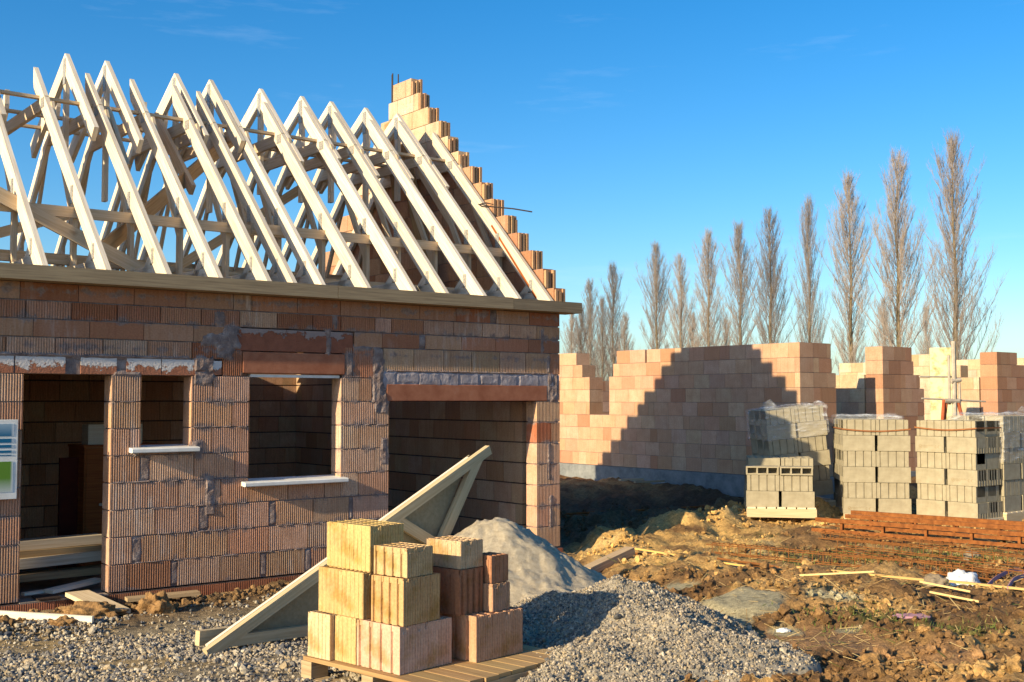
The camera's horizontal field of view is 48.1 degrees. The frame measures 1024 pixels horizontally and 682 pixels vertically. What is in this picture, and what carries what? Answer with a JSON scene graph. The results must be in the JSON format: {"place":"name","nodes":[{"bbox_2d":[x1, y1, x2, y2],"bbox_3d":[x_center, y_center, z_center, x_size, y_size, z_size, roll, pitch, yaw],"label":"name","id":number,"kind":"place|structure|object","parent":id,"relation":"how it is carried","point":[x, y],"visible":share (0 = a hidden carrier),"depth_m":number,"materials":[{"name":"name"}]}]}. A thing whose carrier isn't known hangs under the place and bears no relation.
{"place":"outdoors","nodes":[
{"label":"outdoors","id":0,"kind":"place"},
{"bbox_2d":[0,593,391,681],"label":"gravel","id":1,"kind":"structure","parent":0,"point":[130,649],"depth_m":7.59,"materials":[{"name":"gravel"}]},
{"bbox_2d":[0,475,1023,681],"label":"ground","id":2,"kind":"structure","parent":0,"point":[579,494],"depth_m":9.91,"materials":[{"name":"soil"}]},
{"bbox_2d":[0,610,93,623],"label":"white board","id":3,"kind":"object","parent":2,"relation":"on","point":[16,615],"visible":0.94,"depth_m":8.91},
{"bbox_2d":[58,601,128,618],"bbox_3d":[-3.338,2.119,9.093,0.579,0.131,0.239,1,-3,-17],"label":"clay lump","id":4,"kind":"object","parent":2,"relation":"on","point":[97,610],"visible":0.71,"depth_m":9.04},
{"bbox_2d":[0,581,289,626],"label":"plinth clods","id":5,"kind":"object","parent":2,"relation":"on","point":[236,593],"visible":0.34,"depth_m":9.83,"materials":[{"name":"soil"}]},
{"bbox_2d":[135,590,175,613],"bbox_3d":[-2.905,2.131,9.351,0.292,0.183,0.281,2,-4,-35],"label":"clay lump","id":6,"kind":"object","parent":2,"relation":"on","point":[157,603],"visible":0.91,"depth_m":9.28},
{"bbox_2d":[0,73,581,611],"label":"brick house","id":7,"kind":"structure","parent":2,"relation":"on","point":[284,423],"depth_m":11.46,"materials":[{"name":"brick"}]},
{"bbox_2d":[0,420,17,499],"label":"sign board","id":8,"kind":"object","parent":7,"relation":"attached to","point":[8,454],"visible":1,"depth_m":9.46,"materials":[{"name":"white"}]},
{"bbox_2d":[0,95,47,265],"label":"roof truss","id":9,"kind":"object","parent":7,"relation":"on","point":[34,254],"visible":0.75,"depth_m":10.34,"materials":[{"name":"brown wood"}]},
{"bbox_2d":[0,187,144,271],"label":"bracing board","id":10,"kind":"object","parent":9,"relation":"attached to","point":[57,225],"visible":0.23,"depth_m":10.54,"materials":[{"name":"brown wood"}]},
{"bbox_2d":[2,67,110,269],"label":"roof truss","id":11,"kind":"object","parent":7,"relation":"attached to","point":[44,105],"visible":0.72,"depth_m":10.94,"materials":[{"name":"brown wood"}]},
{"bbox_2d":[17,564,100,581],"bbox_3d":[-4.680,2.076,9.860,2.501,0.080,0.200,2,-4,-39],"label":"stacked board","id":12,"kind":"object","parent":7,"relation":"on","point":[37,575],"depth_m":10.27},
{"bbox_2d":[19,550,101,569],"bbox_3d":[-4.744,1.962,9.866,2.402,0.140,0.200,2,-4,-39],"label":"stacked board","id":13,"kind":"object","parent":12,"relation":"on","point":[56,560],"visible":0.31,"depth_m":10.29,"materials":[{"name":"grey wood"}]},
{"bbox_2d":[20,544,101,558],"bbox_3d":[-4.753,1.884,9.914,2.440,0.075,0.200,2,-4,-39],"label":"stacked board","id":14,"kind":"object","parent":13,"relation":"on","point":[54,551],"depth_m":10.33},
{"bbox_2d":[18,533,103,550],"bbox_3d":[-4.786,1.810,9.943,2.421,0.100,0.200,2,-4,-39],"label":"stacked board","id":15,"kind":"object","parent":14,"relation":"on","point":[58,541],"visible":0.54,"depth_m":10.40,"materials":[{"name":"brown wood"}]},
{"bbox_2d":[17,53,171,273],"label":"roof truss","id":16,"kind":"object","parent":7,"relation":"on","point":[95,118],"visible":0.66,"depth_m":11.82,"materials":[{"name":"brown wood"}]},
{"bbox_2d":[0,89,444,161],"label":"bracing board","id":17,"kind":"object","parent":16,"relation":"attached to","point":[77,103],"visible":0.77,"depth_m":12.61,"materials":[{"name":"brown wood"}]},
{"bbox_2d":[0,254,488,291],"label":"bracing board","id":18,"kind":"object","parent":16,"relation":"attached to","point":[54,261],"visible":0.06,"depth_m":11.03,"materials":[{"name":"brown wood"}]},
{"bbox_2d":[68,442,163,566],"bbox_3d":[-4.087,1.673,11.816,0.820,1.225,0.522,2,-4,-38],"label":"wooden cupboard","id":19,"kind":"object","parent":7,"relation":"on","point":[90,487],"visible":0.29,"depth_m":11.45,"materials":[{"name":"orange wood"}]},
{"bbox_2d":[82,424,142,444],"bbox_3d":[-4.091,0.951,11.736,0.550,0.200,0.200,2,-4,-38],"label":"pale carton","id":20,"kind":"object","parent":19,"relation":"on","point":[92,434],"visible":0.5,"depth_m":11.55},
{"bbox_2d":[51,60,222,277],"bbox_3d":[-4.538,-1.772,12.860,0.280,2.622,5.770,2,-4,-38],"label":"roof truss","id":21,"kind":"object","parent":7,"relation":"on","point":[107,84],"visible":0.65,"depth_m":12.04,"materials":[{"name":"brown wood"}]},
{"bbox_2d":[100,73,271,280],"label":"roof truss","id":22,"kind":"object","parent":7,"relation":"on","point":[191,126],"visible":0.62,"depth_m":12.36,"materials":[{"name":"brown wood"}]},
{"bbox_2d":[0,203,284,237],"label":"bracing board","id":23,"kind":"object","parent":22,"relation":"attached to","point":[119,217],"depth_m":10.98,"materials":[{"name":"brown wood"}]},
{"bbox_2d":[101,137,232,247],"bbox_3d":[-3.575,-1.613,12.126,0.035,1.704,2.404,-1,-3,17],"label":"bracing board","id":24,"kind":"object","parent":22,"relation":"attached to","point":[116,237],"visible":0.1,"depth_m":11.81,"materials":[{"name":"brown wood"}]},
{"bbox_2d":[113,91,296,282],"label":"roof truss","id":25,"kind":"object","parent":7,"relation":"attached to","point":[280,270],"visible":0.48,"depth_m":12.18,"materials":[{"name":"brown wood"}]},
{"bbox_2d":[169,185,297,273],"bbox_3d":[-3.799,-1.351,15.074,2.354,1.698,0.035,1,-3,-15],"label":"bracing board","id":26,"kind":"object","parent":25,"relation":"attached to","point":[216,242],"visible":0.13,"depth_m":15.04,"materials":[{"name":"brown wood"}]},
{"bbox_2d":[138,79,325,284],"bbox_3d":[-3.641,-1.736,13.563,0.140,2.622,5.770,2,-4,-38],"label":"roof truss","id":27,"kind":"object","parent":7,"relation":"attached to","point":[236,135],"visible":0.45,"depth_m":12.52,"materials":[{"name":"brown wood"}]},
{"bbox_2d":[175,88,370,287],"bbox_3d":[-3.187,-1.717,13.919,0.170,2.622,5.770,2,-4,-38],"label":"roof truss","id":28,"kind":"object","parent":7,"relation":"attached to","point":[262,109],"visible":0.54,"depth_m":12.94,"materials":[{"name":"brown wood"}]},
{"bbox_2d":[216,96,416,290],"bbox_3d":[-2.747,-1.700,14.264,0.190,2.622,5.770,2,-4,-38],"label":"roof truss","id":29,"kind":"object","parent":7,"relation":"on","point":[322,148],"visible":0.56,"depth_m":13.26,"materials":[{"name":"brown wood"}]},
{"bbox_2d":[241,101,448,292],"bbox_3d":[-2.449,-1.688,14.498,0.126,2.622,5.770,2,-4,-38],"label":"roof truss","id":30,"kind":"object","parent":7,"relation":"on","point":[331,118],"visible":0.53,"depth_m":13.52,"materials":[{"name":"brown wood"}]},
{"bbox_2d":[282,107,486,295],"bbox_3d":[-2.056,-1.672,14.806,0.126,2.622,5.770,2,-4,-38],"label":"roof truss","id":31,"kind":"object","parent":7,"relation":"on","point":[366,124],"visible":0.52,"depth_m":13.86,"materials":[{"name":"brown wood"}]},
{"bbox_2d":[311,113,521,298],"bbox_3d":[-1.669,-1.657,15.109,0.150,2.622,5.770,2,-4,-38],"label":"roof truss","id":32,"kind":"object","parent":7,"relation":"on","point":[399,131],"visible":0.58,"depth_m":14.20,"materials":[{"name":"brown wood"}]},
{"bbox_2d":[251,223,504,256],"bbox_3d":[-1.382,-1.109,12.773,3.280,0.100,0.030,2,-4,-38],"label":"bracing board","id":33,"kind":"object","parent":32,"relation":"attached to","point":[363,239],"visible":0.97,"depth_m":12.58,"materials":[{"name":"brown wood"}]},
{"bbox_2d":[332,132,552,300],"bbox_3d":[-1.324,-1.527,15.373,0.098,2.390,5.770,2,-4,-38],"label":"roof truss","id":34,"kind":"object","parent":7,"relation":"on","point":[483,215],"visible":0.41,"depth_m":14.18,"materials":[{"name":"brown wood"}]},
{"bbox_2d":[195,445,491,654],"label":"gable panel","id":35,"kind":"structure","parent":2,"relation":"on","point":[423,514],"depth_m":8.40,"materials":[{"name":"brown wood"}]},
{"bbox_2d":[301,645,552,681],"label":"wooden pallet","id":36,"kind":"object","parent":2,"relation":"on","point":[512,667],"visible":0.36,"depth_m":6.19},
{"bbox_2d":[308,610,337,659],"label":"clay block","id":37,"kind":"object","parent":36,"relation":"on","point":[321,634],"depth_m":6.39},
{"bbox_2d":[319,565,374,618],"bbox_3d":[-0.867,1.399,6.450,0.386,0.247,0.251,-3,-4,42],"label":"clay block","id":38,"kind":"object","parent":37,"relation":"on","point":[345,591],"depth_m":6.33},
{"bbox_2d":[327,518,403,571],"bbox_3d":[-0.833,1.152,6.501,0.389,0.247,0.241,-3,-4,44],"label":"clay block","id":39,"kind":"object","parent":38,"relation":"on","point":[351,543],"depth_m":6.40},
{"bbox_2d":[335,615,358,664],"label":"clay block","id":40,"kind":"object","parent":36,"relation":"on","point":[346,639],"depth_m":6.30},
{"bbox_2d":[357,615,451,674],"bbox_3d":[-0.587,1.639,6.263,0.346,0.247,0.386,-3,-4,42],"label":"clay block","id":41,"kind":"object","parent":36,"relation":"on","point":[395,649],"depth_m":6.13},
{"bbox_2d":[371,572,439,626],"bbox_3d":[-0.575,1.387,6.215,0.246,0.247,0.282,-2,-4,40],"label":"clay block","id":42,"kind":"object","parent":41,"relation":"on","point":[402,601],"depth_m":6.12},
{"bbox_2d":[374,542,432,577],"bbox_3d":[-0.590,1.185,6.221,0.252,0.153,0.201,-2,-4,39],"label":"clay block","id":43,"kind":"object","parent":42,"relation":"on","point":[403,559],"depth_m":6.15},
{"bbox_2d":[440,606,522,662],"bbox_3d":[-0.213,1.654,6.563,0.402,0.247,0.376,-3,-4,43],"label":"clay block","id":44,"kind":"object","parent":36,"relation":"on","point":[479,636],"depth_m":6.39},
{"bbox_2d":[433,566,482,615],"bbox_3d":[-0.331,1.401,6.493,0.272,0.247,0.191,-2,-4,40],"label":"clay block","id":45,"kind":"object","parent":44,"relation":"on","point":[461,591],"depth_m":6.40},
{"bbox_2d":[427,535,482,568],"bbox_3d":[-0.327,1.201,6.528,0.271,0.153,0.181,-3,-4,41],"label":"clay block","id":46,"kind":"object","parent":45,"relation":"on","point":[455,552],"depth_m":6.45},
{"bbox_2d":[482,581,509,611],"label":"clay block","id":47,"kind":"object","parent":44,"relation":"on","point":[496,596],"depth_m":6.48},
{"bbox_2d":[480,552,507,582],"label":"clay block","id":48,"kind":"object","parent":47,"relation":"on","point":[495,567],"depth_m":6.51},
{"bbox_2d":[454,517,606,605],"bbox_3d":[-0.150,2.156,9.202,3.800,1.474,3.800,0,-3,0],"label":"sand heap","id":49,"kind":"object","parent":2,"relation":"on","point":[537,565],"visible":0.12,"depth_m":8.83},
{"bbox_2d":[584,546,634,571],"bbox_3d":[1.004,2.273,11.872,0.120,0.219,0.728,-3,-4,44],"label":"grey offcut","id":50,"kind":"object","parent":2,"relation":"on","point":[603,563],"visible":0.67,"depth_m":11.84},
{"bbox_2d":[510,574,822,681],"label":"gravel heap","id":51,"kind":"object","parent":2,"relation":"on","point":[616,628],"visible":0.74,"depth_m":6.70,"materials":[{"name":"gravel"}]},
{"bbox_2d":[744,501,816,517],"bbox_3d":[3.748,2.354,16.095,0.930,0.139,1.100,0,-3,10],"label":"wooden pallet","id":52,"kind":"object","parent":2,"relation":"on","point":[780,511],"visible":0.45,"depth_m":15.55,"materials":[{"name":"brown wood"}]},
{"bbox_2d":[746,489,778,506],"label":"concrete block","id":53,"kind":"object","parent":52,"relation":"on","point":[762,498],"depth_m":15.63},
{"bbox_2d":[746,475,778,490],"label":"concrete block","id":54,"kind":"object","parent":53,"relation":"on","point":[762,482],"depth_m":15.64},
{"bbox_2d":[781,491,814,507],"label":"concrete block","id":55,"kind":"object","parent":52,"relation":"on","point":[805,499],"depth_m":15.54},
{"bbox_2d":[779,474,812,490],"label":"concrete block","id":56,"kind":"object","parent":55,"relation":"on","point":[795,482],"depth_m":15.57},
{"bbox_2d":[558,342,1023,499],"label":"unfinished house","id":57,"kind":"structure","parent":2,"relation":"on","point":[678,416],"depth_m":21.07,"materials":[{"name":"brick"}]},
{"bbox_2d":[560,496,1023,681],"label":"soil clods","id":58,"kind":"object","parent":2,"relation":"on","point":[984,668],"visible":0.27,"depth_m":8.00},
{"bbox_2d":[585,541,1023,643],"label":"grass","id":59,"kind":"structure","parent":2,"relation":"on","point":[941,625],"depth_m":10.87,"materials":[{"name":"plant"}]},
{"bbox_2d":[607,513,1023,681],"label":"dry straw","id":60,"kind":"object","parent":2,"relation":"on","point":[829,643],"visible":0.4,"depth_m":8.33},
{"bbox_2d":[815,496,835,506],"bbox_3d":[4.211,2.406,17.062,0.930,0.139,0.860,0,-3,-7],"label":"wooden pallet","id":61,"kind":"object","parent":2,"relation":"on","point":[832,502],"visible":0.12,"depth_m":16.69,"materials":[{"name":"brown wood"}]},
{"bbox_2d":[813,479,833,495],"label":"concrete block","id":62,"kind":"object","parent":61,"relation":"on","point":[822,487],"depth_m":16.71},
{"bbox_2d":[812,465,829,480],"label":"concrete block","id":63,"kind":"object","parent":62,"relation":"on","point":[821,472],"depth_m":16.73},
{"bbox_2d":[798,450,830,465],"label":"concrete block","id":64,"kind":"object","parent":63,"relation":"on","point":[820,457],"depth_m":16.71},
{"bbox_2d":[796,435,826,451],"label":"concrete block","id":65,"kind":"object","parent":64,"relation":"on","point":[811,443],"depth_m":16.73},
{"bbox_2d":[795,420,827,437],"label":"concrete block","id":66,"kind":"object","parent":65,"relation":"on","point":[812,428],"depth_m":16.73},
{"bbox_2d":[706,541,1023,580],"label":"rebar cage","id":67,"kind":"object","parent":2,"relation":"on","point":[904,559],"visible":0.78,"depth_m":10.92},
{"bbox_2d":[831,547,1001,581],"bbox_3d":[3.726,2.082,10.741,0.142,0.104,2.029,1,-4,-25],"label":"rebar cage","id":68,"kind":"object","parent":2,"relation":"on","point":[949,567],"visible":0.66,"depth_m":10.64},
{"bbox_2d":[811,517,1023,547],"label":"ladder beam","id":69,"kind":"structure","parent":2,"relation":"on","point":[927,528],"depth_m":12.84,"materials":[{"name":"metal"}]},
{"bbox_2d":[818,530,1023,551],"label":"rebar cage","id":70,"kind":"object","parent":2,"relation":"on","point":[914,540],"visible":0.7,"depth_m":12.72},
{"bbox_2d":[834,536,1023,566],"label":"rebar cage","id":71,"kind":"object","parent":2,"relation":"on","point":[875,541],"visible":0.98,"depth_m":11.24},
{"bbox_2d":[844,514,1023,541],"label":"ladder beam","id":72,"kind":"structure","parent":2,"relation":"on","point":[943,522],"depth_m":13.33,"materials":[{"name":"metal"}]},
{"bbox_2d":[851,510,1023,526],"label":"ladder beam","id":73,"kind":"structure","parent":2,"relation":"on","point":[958,519],"depth_m":13.82,"materials":[{"name":"metal"}]},
{"bbox_2d":[929,347,956,419],"bbox_3d":[7.381,1.323,19.587,0.420,2.420,0.080,-2,-3,31],"label":"insulating panel","id":74,"kind":"object","parent":2,"relation":"on","point":[938,367],"visible":0.36,"depth_m":19.61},
{"bbox_2d":[919,341,985,419],"bbox_3d":[7.130,1.325,18.676,1.241,2.637,0.505,1,-3,-17],"label":"steel tripod stand","id":75,"kind":"object","parent":2,"relation":"on","point":[954,400],"visible":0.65,"depth_m":18.57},
{"bbox_2d":[988,517,1003,519],"bbox_3d":[6.297,2.465,15.803,1.100,0.139,0.930,2,-4,-38],"label":"wooden pallet","id":76,"kind":"object","parent":2,"relation":"on","point":[999,518],"visible":0.07,"depth_m":15.44,"materials":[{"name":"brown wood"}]},
{"bbox_2d":[916,499,947,515],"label":"concrete block","id":77,"kind":"object","parent":76,"relation":"on","point":[932,507],"depth_m":15.66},
{"bbox_2d":[917,483,947,500],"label":"concrete block","id":78,"kind":"object","parent":77,"relation":"on","point":[931,491],"depth_m":15.69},
{"bbox_2d":[916,467,947,484],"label":"concrete block","id":79,"kind":"object","parent":78,"relation":"on","point":[931,475],"depth_m":15.68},
{"bbox_2d":[917,452,946,468],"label":"concrete block","id":80,"kind":"object","parent":79,"relation":"on","point":[931,459],"depth_m":15.71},
{"bbox_2d":[915,436,946,451],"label":"concrete block","id":81,"kind":"object","parent":80,"relation":"on","point":[930,443],"depth_m":15.71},
{"bbox_2d":[948,501,987,518],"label":"concrete block","id":82,"kind":"object","parent":76,"relation":"on","point":[968,510],"depth_m":15.28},
{"bbox_2d":[946,485,986,502],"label":"concrete block","id":83,"kind":"object","parent":82,"relation":"on","point":[968,494],"depth_m":15.31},
{"bbox_2d":[947,469,987,486],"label":"concrete block","id":84,"kind":"object","parent":83,"relation":"on","point":[963,477],"depth_m":15.30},
{"bbox_2d":[946,453,985,469],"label":"concrete block","id":85,"kind":"object","parent":84,"relation":"on","point":[966,461],"depth_m":15.34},
{"bbox_2d":[946,437,986,453],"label":"concrete block","id":86,"kind":"object","parent":85,"relation":"on","point":[973,445],"depth_m":15.31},
{"bbox_2d":[945,421,985,436],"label":"concrete block","id":87,"kind":"object","parent":86,"relation":"on","point":[965,425],"depth_m":15.36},
{"bbox_2d":[0,0,1023,380],"label":"sky","id":88,"kind":"structure","parent":0,"point":[622,126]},
{"bbox_2d":[570,277,609,375],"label":"poplar tree","id":89,"kind":"object","parent":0,"point":[589,313],"visible":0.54,"depth_m":169.84,"materials":[{"name":"brown plant"}]},
{"bbox_2d":[589,295,617,380],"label":"poplar tree","id":90,"kind":"object","parent":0,"point":[601,320],"visible":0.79,"depth_m":140.02,"materials":[{"name":"brown plant"}]},
{"bbox_2d":[590,261,632,378],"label":"poplar tree","id":91,"kind":"object","parent":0,"point":[614,291],"visible":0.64,"depth_m":149.66,"materials":[{"name":"brown plant"}]},
{"bbox_2d":[631,240,678,348],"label":"poplar tree","id":92,"kind":"object","parent":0,"point":[655,269],"visible":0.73,"depth_m":129.21,"materials":[{"name":"brown plant"}]},
{"bbox_2d":[658,251,705,347],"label":"poplar tree","id":93,"kind":"object","parent":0,"point":[681,298],"visible":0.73,"depth_m":140.71,"materials":[{"name":"brown plant"}]},
{"bbox_2d":[684,224,734,346],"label":"poplar tree","id":94,"kind":"object","parent":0,"point":[709,292],"visible":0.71,"depth_m":120.54,"materials":[{"name":"brown plant"}]},
{"bbox_2d":[714,219,765,344],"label":"poplar tree","id":95,"kind":"object","parent":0,"point":[740,247],"visible":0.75,"depth_m":114.41,"materials":[{"name":"brown plant"}]},
{"bbox_2d":[738,205,811,343],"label":"poplar tree","id":96,"kind":"object","parent":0,"point":[772,295],"visible":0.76,"depth_m":107.15,"materials":[{"name":"brown plant"}]},
{"bbox_2d":[786,193,835,368],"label":"poplar tree","id":97,"kind":"object","parent":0,"point":[810,302],"visible":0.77,"depth_m":100.72,"materials":[{"name":"brown plant"}]},
{"bbox_2d":[812,168,881,372],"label":"poplar tree","id":98,"kind":"object","parent":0,"point":[851,344],"visible":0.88,"depth_m":89.45,"materials":[{"name":"brown plant"}]},
{"bbox_2d":[833,146,942,354],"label":"poplar tree","id":99,"kind":"object","parent":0,"point":[900,277],"visible":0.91,"depth_m":82.03,"materials":[{"name":"brown plant"}]},
{"bbox_2d":[901,128,1007,359],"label":"poplar tree","id":100,"kind":"object","parent":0,"point":[955,282],"visible":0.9,"depth_m":76.23,"materials":[{"name":"brown plant"}]},
{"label":"concrete block","id":101,"kind":"object","parent":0,"visible":0},
{"bbox_2d":[773,453,797,455],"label":"concrete block","id":102,"kind":"object","parent":101,"relation":"on","point":[793,454],"depth_m":16.67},
{"bbox_2d":[763,438,798,455],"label":"concrete block","id":103,"kind":"object","parent":102,"relation":"on","point":[781,446],"depth_m":16.68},
{"bbox_2d":[761,423,795,440],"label":"concrete block","id":104,"kind":"object","parent":103,"relation":"on","point":[778,432],"depth_m":16.67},
{"bbox_2d":[760,408,795,425],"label":"concrete block","id":105,"kind":"object","parent":104,"relation":"on","point":[777,416],"depth_m":16.69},
{"bbox_3d":[5.138,2.487,16.349,0.930,0.139,1.100,0,-3,9],"label":"wooden pallet","id":106,"kind":"object","parent":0,"visible":0},
{"bbox_2d":[841,497,875,513],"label":"concrete block","id":107,"kind":"object","parent":106,"relation":"on","point":[848,505],"depth_m":15.88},
{"bbox_2d":[842,482,875,497],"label":"concrete block","id":108,"kind":"object","parent":107,"relation":"on","point":[858,489],"depth_m":15.89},
{"bbox_2d":[840,466,874,481],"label":"concrete block","id":109,"kind":"object","parent":108,"relation":"on","point":[856,474],"depth_m":15.90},
{"bbox_2d":[841,450,875,466],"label":"concrete block","id":110,"kind":"object","parent":109,"relation":"on","point":[860,458],"depth_m":15.92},
{"bbox_2d":[840,435,874,450],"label":"concrete block","id":111,"kind":"object","parent":110,"relation":"on","point":[857,442],"depth_m":15.92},
{"bbox_2d":[841,419,874,434],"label":"concrete block","id":112,"kind":"object","parent":111,"relation":"on","point":[857,424],"depth_m":15.94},
{"bbox_2d":[876,498,911,513],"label":"concrete block","id":113,"kind":"object","parent":106,"relation":"on","point":[895,505],"depth_m":15.80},
{"bbox_2d":[875,481,908,498],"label":"concrete block","id":114,"kind":"object","parent":113,"relation":"on","point":[892,490],"depth_m":15.83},
{"bbox_2d":[875,467,910,482],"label":"concrete block","id":115,"kind":"object","parent":114,"relation":"on","point":[892,474],"depth_m":15.82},
{"bbox_2d":[875,450,908,466],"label":"concrete block","id":116,"kind":"object","parent":115,"relation":"on","point":[892,458],"depth_m":15.85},
{"bbox_2d":[875,435,909,450],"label":"concrete block","id":117,"kind":"object","parent":116,"relation":"on","point":[892,442],"depth_m":15.85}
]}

